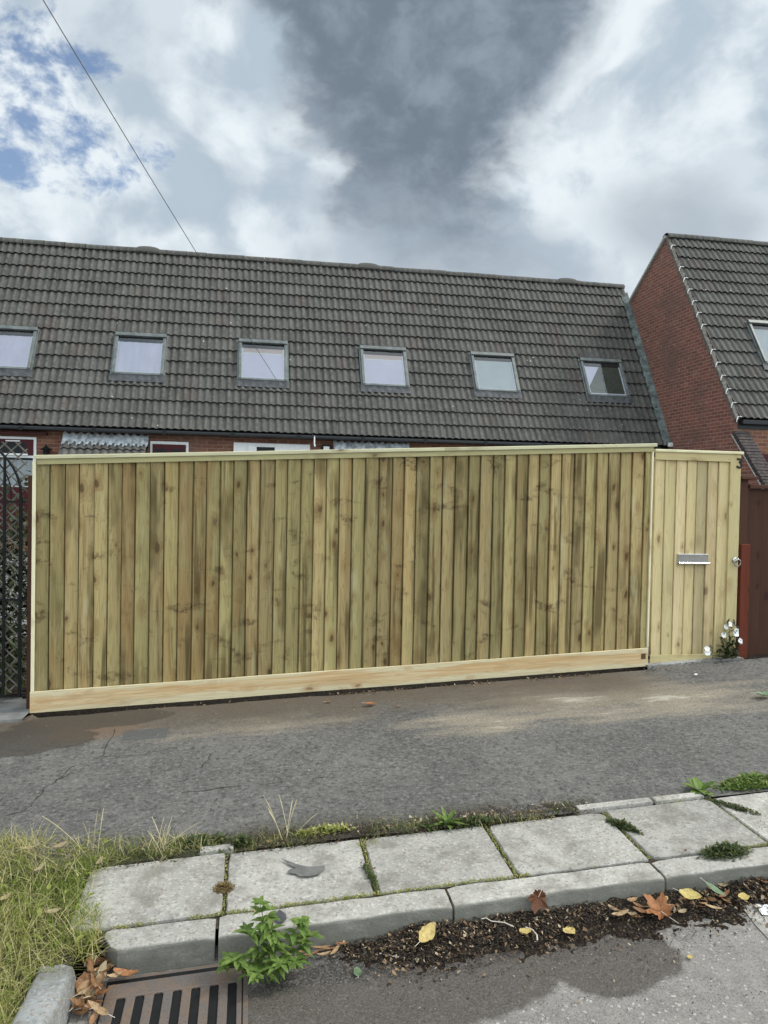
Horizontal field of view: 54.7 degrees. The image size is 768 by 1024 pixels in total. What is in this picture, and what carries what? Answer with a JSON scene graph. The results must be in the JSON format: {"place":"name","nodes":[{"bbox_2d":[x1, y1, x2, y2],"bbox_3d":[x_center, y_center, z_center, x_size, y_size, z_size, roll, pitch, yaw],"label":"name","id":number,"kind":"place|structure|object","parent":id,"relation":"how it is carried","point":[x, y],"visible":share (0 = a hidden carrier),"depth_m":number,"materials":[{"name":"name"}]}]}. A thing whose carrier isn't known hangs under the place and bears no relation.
{"place":"outdoors","nodes":[
{"label":"outdoors","id":0,"kind":"place"},
{"bbox_2d":[0,818,227,1023],"bbox_3d":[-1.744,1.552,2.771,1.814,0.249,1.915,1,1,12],"label":"verge grass","id":1,"kind":"structure","parent":0,"point":[35,913],"depth_m":2.93,"materials":[{"name":"plant"}]},
{"bbox_2d":[45,908,60,912],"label":"fallen leaf","id":2,"kind":"object","parent":1,"relation":"on","point":[54,910],"visible":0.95,"depth_m":2.89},
{"bbox_2d":[53,841,67,846],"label":"fallen leaf","id":3,"kind":"object","parent":1,"relation":"on","point":[61,844],"visible":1,"depth_m":3.39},
{"bbox_2d":[0,542,651,694],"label":"garden ground","id":4,"kind":"structure","parent":0,"point":[25,622],"depth_m":10.00,"materials":[{"name":"plant"}]},
{"bbox_2d":[0,636,26,694],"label":"garden bed","id":5,"kind":"object","parent":4,"relation":"on","point":[10,684],"visible":0.06,"depth_m":6.06,"materials":[{"name":"plant"}]},
{"bbox_2d":[0,470,31,698],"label":"garden shrub","id":6,"kind":"object","parent":5,"relation":"on","point":[9,658],"visible":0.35,"depth_m":5.84,"materials":[{"name":"plant"}]},
{"bbox_2d":[731,431,767,488],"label":"tiled roof","id":7,"kind":"structure","parent":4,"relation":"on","point":[754,462],"depth_m":14.57,"materials":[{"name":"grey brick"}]},
{"bbox_2d":[72,656,649,980],"bbox_3d":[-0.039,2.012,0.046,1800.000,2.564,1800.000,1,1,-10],"label":"terrain","id":8,"kind":"structure","parent":0,"point":[77,966],"depth_m":3.15,"materials":[{"name":"soil"}]},
{"bbox_2d":[0,237,672,551],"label":"terraced house","id":9,"kind":"structure","parent":8,"relation":"on","point":[106,349],"depth_m":16.71,"materials":[{"name":"tile"}]},
{"bbox_2d":[0,436,36,486],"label":"window","id":10,"kind":"structure","parent":9,"relation":"in","point":[30,443],"depth_m":14.92,"materials":[{"name":"white plastic"}]},
{"bbox_2d":[41,444,51,454],"bbox_3d":[-6.810,-1.201,14.953,0.220,0.350,0.220,1,1,-10],"label":"wall lantern","id":11,"kind":"object","parent":9,"relation":"attached to","point":[45,448],"depth_m":14.90,"materials":[{"name":"black paint"}]},
{"bbox_2d":[43,0,315,446],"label":"telephone wire","id":12,"kind":"object","parent":9,"relation":"attached to","point":[163,199],"visible":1,"depth_m":8.12,"materials":[{"name":"black plastic"}]},
{"bbox_2d":[234,442,309,450],"bbox_3d":[-2.396,-0.835,15.831,1.610,1.250,0.073,1,1,-10],"label":"window","id":13,"kind":"structure","parent":9,"relation":"in","point":[238,446],"depth_m":15.78,"materials":[{"name":"white plastic"}]},
{"bbox_2d":[321,445,330,449],"bbox_3d":[-1.243,-1.330,15.992,0.200,0.244,0.143,1,1,-10],"label":"security light","id":14,"kind":"object","parent":9,"relation":"attached to","point":[326,447],"visible":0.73,"depth_m":15.96,"materials":[{"name":"white plastic"}]},
{"bbox_2d":[628,233,767,462],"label":"gable house","id":15,"kind":"structure","parent":8,"relation":"on","point":[699,304],"depth_m":16.69,"materials":[{"name":"red brick"}]},
{"bbox_2d":[0,658,767,876],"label":"pavement","id":16,"kind":"structure","parent":0,"point":[626,735],"depth_m":4.41,"materials":[{"name":"asphalt"}]},
{"bbox_2d":[42,808,111,861],"bbox_3d":[-1.327,1.445,3.334,0.375,0.238,0.236,1,1,-10],"label":"grass tuft","id":17,"kind":"object","parent":16,"relation":"on","point":[92,854],"visible":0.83,"depth_m":3.34,"materials":[{"name":"plant"}]},
{"bbox_2d":[121,815,198,861],"bbox_3d":[-1.015,1.466,3.349,0.404,0.187,0.287,1,1,10],"label":"grass tuft","id":18,"kind":"object","parent":16,"relation":"on","point":[163,844],"visible":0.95,"depth_m":3.35,"materials":[{"name":"plant"}]},
{"bbox_2d":[5,729,321,815],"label":"pavement cracks","id":19,"kind":"object","parent":16,"relation":"on","point":[131,755],"visible":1,"depth_m":4.21,"materials":[{"name":"asphalt"}]},
{"bbox_2d":[168,831,231,850],"bbox_3d":[-0.861,1.518,3.440,0.303,0.055,0.125,1,1,-10],"label":"weed","id":20,"kind":"object","parent":16,"relation":"on","point":[222,838],"visible":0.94,"depth_m":3.44,"materials":[{"name":"green plant"}]},
{"bbox_2d":[227,832,252,848],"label":"weed","id":21,"kind":"object","parent":16,"relation":"on","point":[239,838],"visible":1,"depth_m":3.42,"materials":[{"name":"green plant"}]},
{"bbox_2d":[244,795,317,852],"bbox_3d":[-0.432,1.419,3.474,0.449,0.238,0.283,1,1,-10],"label":"grass tuft","id":22,"kind":"object","parent":16,"relation":"on","point":[287,829],"visible":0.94,"depth_m":3.49,"materials":[{"name":"plant"}]},
{"bbox_2d":[291,821,355,837],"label":"weed","id":23,"kind":"object","parent":16,"relation":"on","point":[323,828],"visible":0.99,"depth_m":3.51,"materials":[{"name":"green plant"}]},
{"bbox_2d":[352,810,419,836],"bbox_3d":[-0.007,1.496,3.605,0.384,0.047,0.283,1,1,-22],"label":"grass tuft","id":24,"kind":"object","parent":16,"relation":"on","point":[387,825],"visible":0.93,"depth_m":3.56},
{"bbox_2d":[398,816,423,833],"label":"grass tuft","id":25,"kind":"object","parent":16,"relation":"on","point":[412,825],"visible":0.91,"depth_m":3.56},
{"bbox_2d":[434,813,508,830],"bbox_3d":[0.406,1.483,3.571,0.414,0.054,0.115,1,1,-10],"label":"weed","id":26,"kind":"object","parent":16,"relation":"on","point":[476,818],"visible":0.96,"depth_m":3.56,"materials":[{"name":"green plant"}]},
{"bbox_2d":[712,770,767,791],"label":"weed","id":27,"kind":"object","parent":16,"relation":"on","point":[739,781],"visible":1,"depth_m":3.89,"materials":[{"name":"green plant"}]},
{"bbox_2d":[755,691,767,695],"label":"fallen leaf","id":28,"kind":"object","parent":16,"relation":"on","point":[764,693],"visible":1,"depth_m":5.30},
{"bbox_2d":[0,0,767,297],"label":"sky","id":29,"kind":"structure","parent":0,"point":[550,139],"materials":[{"name":"grey"}]},
{"bbox_2d":[24,654,767,717],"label":"soil strip","id":30,"kind":"object","parent":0,"point":[211,702],"visible":0.14,"depth_m":5.82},
{"bbox_2d":[0,697,29,722],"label":"doorstep","id":31,"kind":"object","parent":30,"relation":"on","point":[13,710],"visible":0.56,"depth_m":5.35,"materials":[{"name":"grey concrete"}]},
{"bbox_2d":[26,476,33,716],"bbox_3d":[-2.559,0.613,5.379,0.040,1.751,0.060,1,1,-10],"label":"fence post","id":32,"kind":"object","parent":30,"relation":"on","point":[29,566],"visible":0.44,"depth_m":5.35,"materials":[{"name":"brown wood"}]},
{"bbox_2d":[0,442,27,698],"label":"iron gate","id":33,"kind":"structure","parent":32,"relation":"attached to","point":[20,600],"depth_m":5.38,"materials":[{"name":"metal"}]},
{"bbox_2d":[30,443,656,712],"bbox_3d":[-0.152,0.434,5.755,4.808,2.073,0.135,1,1,-10],"label":"timber fence","id":34,"kind":"object","parent":30,"relation":"on","point":[157,578],"visible":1,"depth_m":5.67,"materials":[{"name":"brown wood"}]},
{"bbox_2d":[37,657,767,717],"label":"fence debris","id":35,"kind":"object","parent":30,"relation":"on","point":[477,682],"visible":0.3,"depth_m":5.80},
{"bbox_2d":[644,656,743,669],"bbox_3d":[2.584,1.325,6.288,0.880,0.206,0.224,1,1,-10],"label":"threshold stone","id":36,"kind":"object","parent":30,"relation":"on","point":[677,662],"visible":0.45,"depth_m":6.20,"materials":[{"name":"concrete"}]},
{"bbox_2d":[704,618,744,658],"bbox_3d":[2.863,1.064,6.238,0.371,0.345,0.185,1,1,-10],"label":"flowering plant","id":37,"kind":"object","parent":36,"relation":"on","point":[728,652],"visible":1,"depth_m":6.24,"materials":[{"name":"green plant"}]},
{"bbox_2d":[735,476,758,658],"bbox_3d":[3.091,0.514,6.398,0.157,1.641,0.155,1,1,-10],"label":"gate post","id":38,"kind":"object","parent":30,"relation":"on","point":[743,588],"visible":0.59,"depth_m":6.33,"materials":[{"name":"brown wood"}]},
{"bbox_2d":[649,449,743,662],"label":"timber gate","id":39,"kind":"structure","parent":38,"relation":"attached to","point":[694,551],"depth_m":6.25,"materials":[{"name":"brown wood"}]},
{"bbox_2d":[746,485,767,655],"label":"brown fence","id":40,"kind":"object","parent":30,"relation":"on","point":[757,541],"visible":0.61,"depth_m":6.43,"materials":[{"name":"brown wood"}]},
{"bbox_2d":[68,913,767,1023],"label":"road","id":41,"kind":"structure","parent":0,"point":[743,971],"depth_m":2.61,"materials":[{"name":"asphalt"}]},
{"bbox_2d":[12,964,76,1023],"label":"kerb stone","id":42,"kind":"object","parent":41,"relation":"on","point":[61,987],"visible":0.96,"depth_m":2.44,"materials":[{"name":"concrete"}]},
{"bbox_2d":[72,1007,94,1014],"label":"fallen leaf","id":43,"kind":"object","parent":41,"relation":"on","point":[80,1012],"visible":1,"depth_m":2.50,"materials":[{"name":"brown plant"}]},
{"bbox_2d":[76,1000,97,1009],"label":"fallen leaf","id":44,"kind":"object","parent":43,"relation":"on","point":[85,1007],"visible":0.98,"depth_m":2.52,"materials":[{"name":"brown plant"}]},
{"bbox_2d":[86,957,102,964],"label":"fallen leaf","id":45,"kind":"object","parent":41,"relation":"on","point":[96,961],"visible":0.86,"depth_m":2.75,"materials":[{"name":"brown plant"}]},
{"bbox_2d":[104,919,215,976],"bbox_3d":[-0.847,1.722,2.796,0.409,0.283,0.137,1,1,-10],"label":"kerb stone","id":46,"kind":"object","parent":41,"relation":"on","point":[165,947],"visible":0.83,"depth_m":2.75,"materials":[{"name":"concrete"}]},
{"bbox_2d":[92,964,247,1023],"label":"drain grate","id":47,"kind":"object","parent":41,"relation":"on","point":[207,994],"visible":0.84,"depth_m":2.59,"materials":[{"name":"metal"}]},
{"bbox_2d":[89,1011,96,1023],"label":"fallen leaf","id":48,"kind":"object","parent":47,"relation":"on","point":[93,1017],"visible":1,"depth_m":2.49,"materials":[{"name":"brown plant"}]},
{"bbox_2d":[84,985,113,997],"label":"fallen leaf","id":49,"kind":"object","parent":47,"relation":"on","point":[107,989],"visible":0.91,"depth_m":2.59,"materials":[{"name":"brown plant"}]},
{"bbox_2d":[94,982,104,994],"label":"fallen leaf","id":50,"kind":"object","parent":49,"relation":"on","point":[100,992],"visible":0.99,"depth_m":2.59,"materials":[{"name":"brown plant"}]},
{"bbox_2d":[88,1000,114,1017],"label":"fallen leaf","id":51,"kind":"object","parent":47,"relation":"on","point":[99,1009],"visible":1,"depth_m":2.51,"materials":[{"name":"brown plant"}]},
{"bbox_2d":[96,961,106,979],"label":"fallen leaf","id":52,"kind":"object","parent":47,"relation":"on","point":[103,966],"visible":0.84,"depth_m":2.70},
{"bbox_2d":[97,971,104,983],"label":"fallen leaf","id":53,"kind":"object","parent":52,"relation":"on","point":[102,974],"visible":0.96,"depth_m":2.66,"materials":[{"name":"brown plant"}]},
{"bbox_2d":[107,971,122,977],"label":"fallen leaf","id":54,"kind":"object","parent":47,"relation":"on","point":[113,975],"visible":1,"depth_m":2.67,"materials":[{"name":"beige plant"}]},
{"bbox_2d":[113,968,138,975],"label":"fallen leaf","id":55,"kind":"object","parent":47,"relation":"on","point":[125,972],"visible":1,"depth_m":2.69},
{"bbox_2d":[216,895,323,983],"bbox_3d":[-0.404,1.549,2.653,0.386,0.285,0.222,1,1,-10],"label":"leafy weed","id":56,"kind":"object","parent":41,"relation":"on","point":[258,967],"visible":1,"depth_m":2.66,"materials":[{"name":"green plant"}]},
{"bbox_2d":[218,889,452,962],"bbox_3d":[-0.187,1.698,2.914,0.903,0.308,0.139,1,1,-10],"label":"kerb stone","id":57,"kind":"object","parent":41,"relation":"on","point":[333,923],"visible":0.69,"depth_m":2.89,"materials":[{"name":"concrete"}]},
{"bbox_2d":[275,909,286,922],"bbox_3d":[-0.402,1.567,2.879,0.046,0.004,0.085,1,1,-10],"label":"tar mark","id":58,"kind":"object","parent":57,"relation":"on","point":[280,914],"visible":0.75,"depth_m":2.88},
{"bbox_2d":[354,966,361,977],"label":"fallen leaf","id":59,"kind":"object","parent":41,"relation":"on","point":[357,970],"visible":1,"depth_m":2.70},
{"bbox_2d":[5,666,753,1020],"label":"scattered crumbs","id":60,"kind":"object","parent":41,"relation":"on","point":[485,814],"visible":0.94,"depth_m":3.65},
{"bbox_2d":[242,875,767,1023],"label":"gutter debris","id":61,"kind":"object","parent":41,"relation":"on","point":[452,942],"visible":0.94,"depth_m":2.89,"materials":[{"name":"soil"}]},
{"bbox_2d":[419,922,435,941],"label":"fallen leaf","id":62,"kind":"object","parent":61,"relation":"on","point":[426,932],"visible":1,"depth_m":2.83,"materials":[{"name":"plant"}]},
{"bbox_2d":[481,918,513,926],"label":"twig","id":63,"kind":"object","parent":61,"relation":"on","point":[497,921],"visible":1,"depth_m":2.91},
{"bbox_2d":[519,928,530,933],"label":"fallen leaf","id":64,"kind":"object","parent":61,"relation":"on","point":[525,930],"visible":1,"depth_m":2.84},
{"bbox_2d":[527,882,547,913],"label":"fallen leaf","id":65,"kind":"object","parent":61,"relation":"on","point":[537,898],"visible":1,"depth_m":2.96,"materials":[{"name":"plant"}]},
{"bbox_2d":[563,927,574,933],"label":"fallen leaf","id":66,"kind":"object","parent":61,"relation":"on","point":[568,930],"visible":1,"depth_m":2.87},
{"bbox_2d":[612,909,628,915],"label":"fallen leaf","id":67,"kind":"object","parent":61,"relation":"on","point":[621,912],"visible":1,"depth_m":2.95,"materials":[{"name":"brown plant"}]},
{"bbox_2d":[633,906,649,912],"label":"fallen leaf","id":68,"kind":"object","parent":61,"relation":"on","point":[641,910],"visible":1,"depth_m":2.97,"materials":[{"name":"brown plant"}]},
{"bbox_2d":[643,891,678,923],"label":"fallen leaf","id":69,"kind":"object","parent":61,"relation":"on","point":[660,907],"visible":1,"depth_m":2.97,"materials":[{"name":"plant"}]},
{"bbox_2d":[673,888,701,898],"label":"fallen leaf","id":70,"kind":"object","parent":61,"relation":"on","point":[688,893],"visible":1,"depth_m":3.03,"materials":[{"name":"plant"}]},
{"bbox_2d":[700,877,725,895],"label":"fallen leaf","id":71,"kind":"object","parent":61,"relation":"on","point":[714,888],"visible":1,"depth_m":3.06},
{"bbox_2d":[738,893,749,899],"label":"fallen leaf","id":72,"kind":"object","parent":61,"relation":"on","point":[744,896],"visible":1,"depth_m":3.03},
{"bbox_2d":[447,863,664,922],"bbox_3d":[0.713,1.667,3.075,0.903,0.308,0.139,1,1,-10],"label":"kerb stone","id":73,"kind":"object","parent":41,"relation":"on","point":[468,902],"visible":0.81,"depth_m":3.04,"materials":[{"name":"concrete"}]},
{"bbox_2d":[652,847,767,891],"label":"kerb stone","id":74,"kind":"object","parent":41,"relation":"on","point":[683,872],"visible":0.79,"depth_m":3.16,"materials":[{"name":"concrete"}]},
{"bbox_2d":[696,840,753,861],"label":"weed","id":75,"kind":"object","parent":74,"relation":"on","point":[727,847],"visible":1,"depth_m":3.25,"materials":[{"name":"green plant"}]},
{"bbox_2d":[744,904,767,937],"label":"road marking","id":76,"kind":"object","parent":41,"relation":"on","point":[763,928],"visible":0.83,"depth_m":2.96,"materials":[{"name":"paint"}]},
{"bbox_2d":[758,904,767,914],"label":"paper scrap","id":77,"kind":"object","parent":76,"relation":"on","point":[765,910],"visible":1,"depth_m":3.01,"materials":[{"name":"white paper"}]},
{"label":"fallen leaf","id":78,"kind":"object","parent":41,"relation":"on","visible":0},
{"bbox_2d":[87,957,94,974],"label":"fallen leaf","id":79,"kind":"object","parent":78,"relation":"on","point":[90,967],"visible":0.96,"depth_m":2.71,"materials":[{"name":"brown plant"}]},
{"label":"fallen leaf","id":80,"kind":"object","parent":41,"relation":"on","visible":0},
{"bbox_2d":[86,979,94,1002],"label":"fallen leaf","id":81,"kind":"object","parent":80,"relation":"on","point":[90,987],"visible":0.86,"depth_m":2.61,"materials":[{"name":"brown plant"}]},
{"bbox_2d":[73,977,102,996],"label":"fallen leaf","id":82,"kind":"object","parent":81,"relation":"on","point":[86,989],"visible":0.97,"depth_m":2.60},
{"bbox_2d":[79,791,767,945],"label":"verge soil","id":83,"kind":"structure","parent":0,"point":[650,862],"depth_m":3.34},
{"bbox_2d":[71,853,224,933],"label":"paving slab","id":84,"kind":"structure","parent":83,"relation":"on","point":[167,891],"depth_m":3.05,"materials":[{"name":"concrete"}]},
{"bbox_2d":[210,880,234,893],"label":"moss clump","id":85,"kind":"object","parent":84,"relation":"on","point":[219,887],"visible":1,"depth_m":3.07,"materials":[{"name":"plant"}]},
{"bbox_2d":[103,795,593,868],"bbox_3d":[-0.106,1.507,3.560,2.312,0.134,0.283,1,1,-10],"label":"slab edge debris","id":86,"kind":"object","parent":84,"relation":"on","point":[369,827],"visible":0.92,"depth_m":3.52,"materials":[{"name":"plant"}]},
{"bbox_2d":[200,844,233,855],"bbox_3d":[-0.761,1.553,3.376,0.150,0.059,0.048,1,1,-10],"label":"edging stone","id":87,"kind":"object","parent":83,"relation":"on","point":[210,849],"visible":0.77,"depth_m":3.36,"materials":[{"name":"concrete"}]},
{"bbox_2d":[226,840,372,914],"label":"paving slab","id":88,"kind":"structure","parent":83,"relation":"on","point":[267,875],"depth_m":3.15,"materials":[{"name":"concrete"}]},
{"bbox_2d":[281,858,324,875],"bbox_3d":[-0.372,1.535,3.200,0.222,0.009,0.109,2,1,18],"label":"damp mark","id":89,"kind":"object","parent":88,"relation":"on","point":[300,870],"visible":1,"depth_m":3.19,"materials":[{"name":"concrete"}]},
{"bbox_2d":[360,862,379,890],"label":"weed","id":90,"kind":"object","parent":88,"relation":"on","point":[371,875],"visible":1,"depth_m":3.13,"materials":[{"name":"green plant"}]},
{"bbox_2d":[116,797,594,868],"bbox_3d":[-0.067,1.501,3.532,2.334,0.150,0.307,1,1,-10],"label":"slab edge growth","id":91,"kind":"object","parent":83,"relation":"on","point":[220,851],"visible":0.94,"depth_m":3.45,"materials":[{"name":"green plant"}]},
{"bbox_2d":[420,822,436,831],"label":"broadleaf weed","id":92,"kind":"object","parent":83,"relation":"on","point":[428,826],"visible":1,"depth_m":3.51,"materials":[{"name":"green plant"}]},
{"bbox_2d":[111,799,767,929],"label":"joint moss","id":93,"kind":"object","parent":83,"relation":"on","point":[378,892],"visible":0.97,"depth_m":3.05,"materials":[{"name":"green plant"}]},
{"bbox_2d":[365,826,514,894],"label":"paving slab","id":94,"kind":"structure","parent":83,"relation":"on","point":[425,859],"depth_m":3.26,"materials":[{"name":"concrete"}]},
{"bbox_2d":[348,835,385,847],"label":"grass tuft","id":95,"kind":"object","parent":94,"relation":"on","point":[364,841],"visible":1,"depth_m":3.41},
{"bbox_2d":[432,806,462,829],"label":"broadleaf weed","id":96,"kind":"object","parent":83,"relation":"on","point":[443,818],"visible":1,"depth_m":3.57,"materials":[{"name":"green plant"}]},
{"bbox_2d":[504,811,551,826],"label":"grass tuft","id":97,"kind":"object","parent":83,"relation":"on","point":[527,817],"visible":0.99,"depth_m":3.61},
{"bbox_2d":[489,814,647,875],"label":"paving slab","id":98,"kind":"structure","parent":83,"relation":"on","point":[567,844],"depth_m":3.36,"materials":[{"name":"concrete"}]},
{"bbox_2d":[575,798,652,814],"bbox_3d":[1.155,1.486,3.720,0.399,0.071,0.048,1,1,-10],"label":"edging stone","id":99,"kind":"object","parent":83,"relation":"on","point":[615,805],"visible":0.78,"depth_m":3.71,"materials":[{"name":"concrete"}]},
{"bbox_2d":[652,792,703,804],"bbox_3d":[1.497,1.474,3.781,0.265,0.065,0.048,1,1,-10],"label":"edging stone","id":100,"kind":"object","parent":83,"relation":"on","point":[665,799],"visible":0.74,"depth_m":3.77,"materials":[{"name":"concrete"}]},
{"bbox_2d":[606,800,766,859],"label":"paving slab","id":101,"kind":"structure","parent":83,"relation":"on","point":[693,828],"depth_m":3.47,"materials":[{"name":"concrete"}]},
{"bbox_2d":[604,816,643,834],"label":"weed","id":102,"kind":"object","parent":101,"relation":"on","point":[617,822],"visible":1,"depth_m":3.50,"materials":[{"name":"green plant"}]},
{"bbox_2d":[682,777,715,796],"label":"broadleaf weed","id":103,"kind":"object","parent":83,"relation":"on","point":[697,784],"visible":1,"depth_m":3.86,"materials":[{"name":"green plant"}]},
{"bbox_2d":[716,792,767,841],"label":"paving slab","id":104,"kind":"structure","parent":83,"relation":"on","point":[758,802],"depth_m":3.63,"materials":[{"name":"concrete"}]},
{"bbox_2d":[704,797,760,814],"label":"weed","id":105,"kind":"object","parent":104,"relation":"on","point":[730,805],"visible":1,"depth_m":3.67,"materials":[{"name":"green plant"}]},
{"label":"fallen leaf","id":106,"kind":"object","parent":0,"visible":0},
{"bbox_2d":[74,998,87,1006],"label":"fallen leaf","id":107,"kind":"object","parent":106,"relation":"on","point":[77,1002],"visible":1,"depth_m":2.52,"materials":[{"name":"brown plant"}]},
{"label":"fallen leaf","id":108,"kind":"object","parent":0,"visible":0},
{"bbox_2d":[76,973,86,990],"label":"fallen leaf","id":109,"kind":"object","parent":108,"relation":"on","point":[81,979],"visible":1,"depth_m":2.64,"materials":[{"name":"brown plant"}]},
{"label":"fallen leaf","id":110,"kind":"object","parent":108,"relation":"on","visible":0},
{"bbox_2d":[77,980,89,992],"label":"fallen leaf","id":111,"kind":"object","parent":110,"relation":"on","point":[84,984],"visible":1,"depth_m":2.62,"materials":[{"name":"brown plant"}]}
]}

